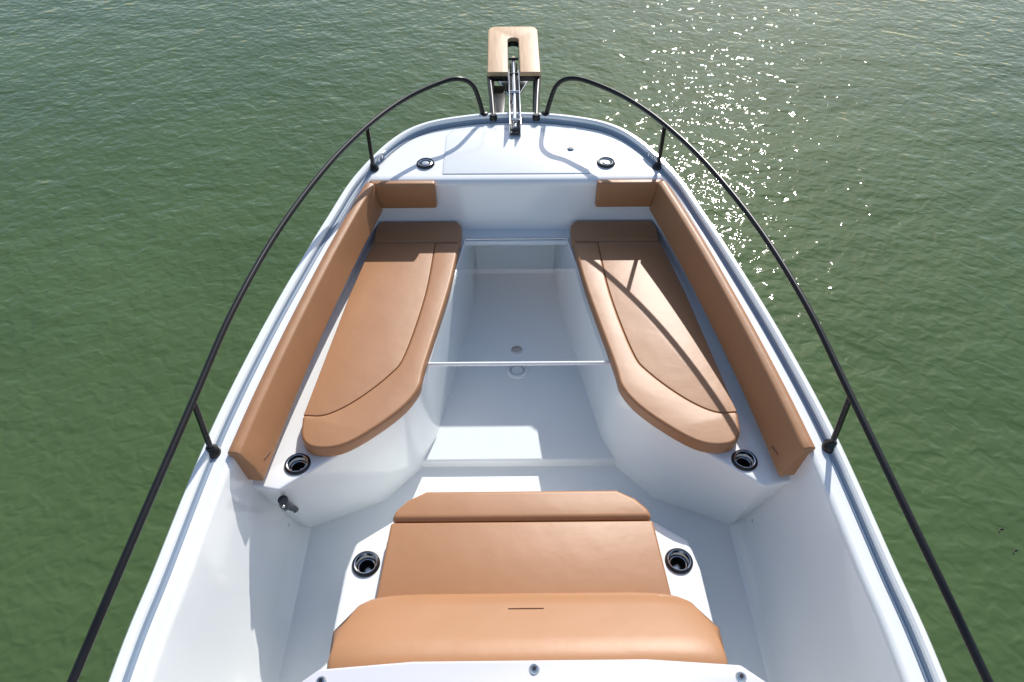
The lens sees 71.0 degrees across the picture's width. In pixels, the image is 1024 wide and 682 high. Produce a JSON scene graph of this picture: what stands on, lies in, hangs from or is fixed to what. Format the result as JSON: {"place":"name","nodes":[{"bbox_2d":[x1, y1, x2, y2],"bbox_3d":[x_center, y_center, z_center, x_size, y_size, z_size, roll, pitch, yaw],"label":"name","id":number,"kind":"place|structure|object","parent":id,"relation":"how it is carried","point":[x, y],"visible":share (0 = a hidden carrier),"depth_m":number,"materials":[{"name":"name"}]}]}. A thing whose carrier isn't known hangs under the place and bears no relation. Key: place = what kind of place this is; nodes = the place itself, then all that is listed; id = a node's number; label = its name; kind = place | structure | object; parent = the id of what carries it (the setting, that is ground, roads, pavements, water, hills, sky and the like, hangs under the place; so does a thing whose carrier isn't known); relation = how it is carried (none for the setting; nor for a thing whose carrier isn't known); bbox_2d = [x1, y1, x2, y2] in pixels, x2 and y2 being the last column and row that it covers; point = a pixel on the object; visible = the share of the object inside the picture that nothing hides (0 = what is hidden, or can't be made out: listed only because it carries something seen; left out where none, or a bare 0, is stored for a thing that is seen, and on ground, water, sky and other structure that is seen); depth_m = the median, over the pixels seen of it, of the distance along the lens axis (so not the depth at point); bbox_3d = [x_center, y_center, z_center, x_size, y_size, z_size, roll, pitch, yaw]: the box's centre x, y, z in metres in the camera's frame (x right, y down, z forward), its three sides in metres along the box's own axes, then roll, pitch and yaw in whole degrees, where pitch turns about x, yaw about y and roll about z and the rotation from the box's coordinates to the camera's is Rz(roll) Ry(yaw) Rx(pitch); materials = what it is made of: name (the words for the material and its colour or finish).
{"place":"outdoors","nodes":[
{"label":"outdoors","id":0,"kind":"place"},
{"bbox_2d":[278,495,298,514],"bbox_3d":[-0.860,0.642,2.778,0.046,0.214,0.122,0,45,0],"label":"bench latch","id":1,"kind":"object","parent":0,"point":[285,504],"visible":1,"depth_m":2.69,"materials":[{"name":"silver metal"}]},
{"bbox_2d":[0,0,1023,681],"bbox_3d":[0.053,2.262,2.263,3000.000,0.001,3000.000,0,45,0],"label":"water","id":2,"kind":"structure","parent":0,"point":[162,162],"depth_m":5.55,"materials":[{"name":"green liquid"}]},
{"bbox_2d":[108,112,946,681],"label":"motor boat","id":3,"kind":"object","parent":2,"relation":"on","point":[802,578],"visible":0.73,"depth_m":2.98,"materials":[{"name":"white plastic"}]},
{"bbox_2d":[67,76,488,681],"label":"bow railing","id":4,"kind":"object","parent":3,"relation":"on","point":[211,448],"visible":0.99,"depth_m":2.46,"materials":[{"name":"black metal"}]},
{"bbox_2d":[228,181,477,527],"bbox_3d":[-0.597,-0.015,3.409,0.570,0.880,1.914,7,45,7],"label":"bench seat","id":5,"kind":"object","parent":3,"relation":"on","point":[350,399],"visible":0.98,"depth_m":3.10,"materials":[{"name":"brown leather"}]},
{"bbox_2d":[284,453,310,474],"bbox_3d":[-0.822,0.494,2.773,0.100,0.082,0.100,0,45,0],"label":"cup holder","id":6,"kind":"object","parent":5,"relation":"on","point":[298,467],"visible":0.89,"depth_m":2.77,"materials":[{"name":"silver metal"}]},
{"bbox_2d":[374,150,385,161],"bbox_3d":[-0.681,-0.946,3.700,0.032,0.042,0.101,22,49,21],"label":"mooring cleat","id":7,"kind":"object","parent":3,"relation":"on","point":[379,155],"visible":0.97,"depth_m":3.69,"materials":[{"name":"silver metal"}]},
{"bbox_2d":[416,158,434,168],"bbox_3d":[-0.446,-0.916,3.695,0.096,0.012,0.096,0,45,0],"label":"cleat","id":8,"kind":"object","parent":3,"relation":"on","point":[424,163],"visible":1,"depth_m":3.69,"materials":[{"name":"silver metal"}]},
{"bbox_2d":[487,27,540,120],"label":"bow platform","id":9,"kind":"structure","parent":3,"relation":"attached to","point":[501,40],"depth_m":4.28,"materials":[{"name":"brown wood"}]},
{"bbox_2d":[498,56,528,135],"bbox_3d":[0.011,-1.472,4.269,0.198,0.205,1.118,0,45,0],"label":"anchor roller","id":10,"kind":"object","parent":9,"relation":"attached to","point":[515,86],"visible":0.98,"depth_m":4.12,"materials":[{"name":"silver metal"}]},
{"bbox_2d":[428,237,610,365],"bbox_3d":[0.026,-0.217,3.433,0.804,0.018,0.910,0,45,0],"label":"clear footwell panel","id":11,"kind":"object","parent":3,"relation":"on","point":[528,363],"visible":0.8,"depth_m":3.12,"materials":[{"name":"plastic"}]},
{"bbox_2d":[302,520,764,681],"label":"helm console","id":12,"kind":"object","parent":3,"relation":"on","point":[356,591],"visible":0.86,"depth_m":1.81,"materials":[{"name":"white plastic"}]},
{"bbox_2d":[352,551,379,576],"bbox_3d":[-0.538,0.844,2.671,0.104,0.082,0.104,0,45,0],"label":"cup holder","id":13,"kind":"object","parent":12,"relation":"on","point":[367,567],"visible":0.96,"depth_m":2.67,"materials":[{"name":"silver metal"}]},
{"bbox_2d":[327,491,727,668],"bbox_3d":[0.041,0.788,2.408,1.166,0.389,0.840,0,45,0],"label":"console lounge seat","id":14,"kind":"object","parent":12,"relation":"on","point":[522,575],"visible":0.94,"depth_m":2.51,"materials":[{"name":"brown leather"}]},
{"bbox_2d":[665,548,692,573],"bbox_3d":[0.618,0.836,2.679,0.104,0.082,0.104,0,45,0],"label":"cup holder","id":15,"kind":"object","parent":12,"relation":"on","point":[677,564],"visible":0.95,"depth_m":2.68,"materials":[{"name":"silver metal"}]},
{"bbox_2d":[597,157,614,167],"bbox_3d":[0.484,-0.923,3.702,0.096,0.012,0.096,0,45,0],"label":"cleat","id":16,"kind":"object","parent":3,"relation":"on","point":[606,162],"visible":1,"depth_m":3.70,"materials":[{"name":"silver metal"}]},
{"bbox_2d":[644,149,657,160],"bbox_3d":[0.719,-0.956,3.711,0.032,0.042,0.101,-23,49,-21],"label":"mooring cleat","id":17,"kind":"object","parent":3,"relation":"on","point":[649,152],"visible":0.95,"depth_m":3.70,"materials":[{"name":"silver metal"}]},
{"bbox_2d":[553,179,814,523],"bbox_3d":[0.653,-0.024,3.418,0.573,0.880,1.912,-7,45,-7],"label":"bench seat","id":18,"kind":"object","parent":3,"relation":"on","point":[686,402],"visible":0.91,"depth_m":3.11,"materials":[{"name":"brown leather"}]},
{"bbox_2d":[731,449,757,470],"bbox_3d":[0.894,0.481,2.786,0.100,0.082,0.100,0,45,0],"label":"cup holder","id":19,"kind":"object","parent":18,"relation":"on","point":[743,463],"visible":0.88,"depth_m":2.78,"materials":[{"name":"silver metal"}]},
{"bbox_2d":[541,76,993,681],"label":"bow railing","id":20,"kind":"object","parent":3,"relation":"on","point":[827,446],"visible":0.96,"depth_m":2.48,"materials":[{"name":"black metal"}]}
]}

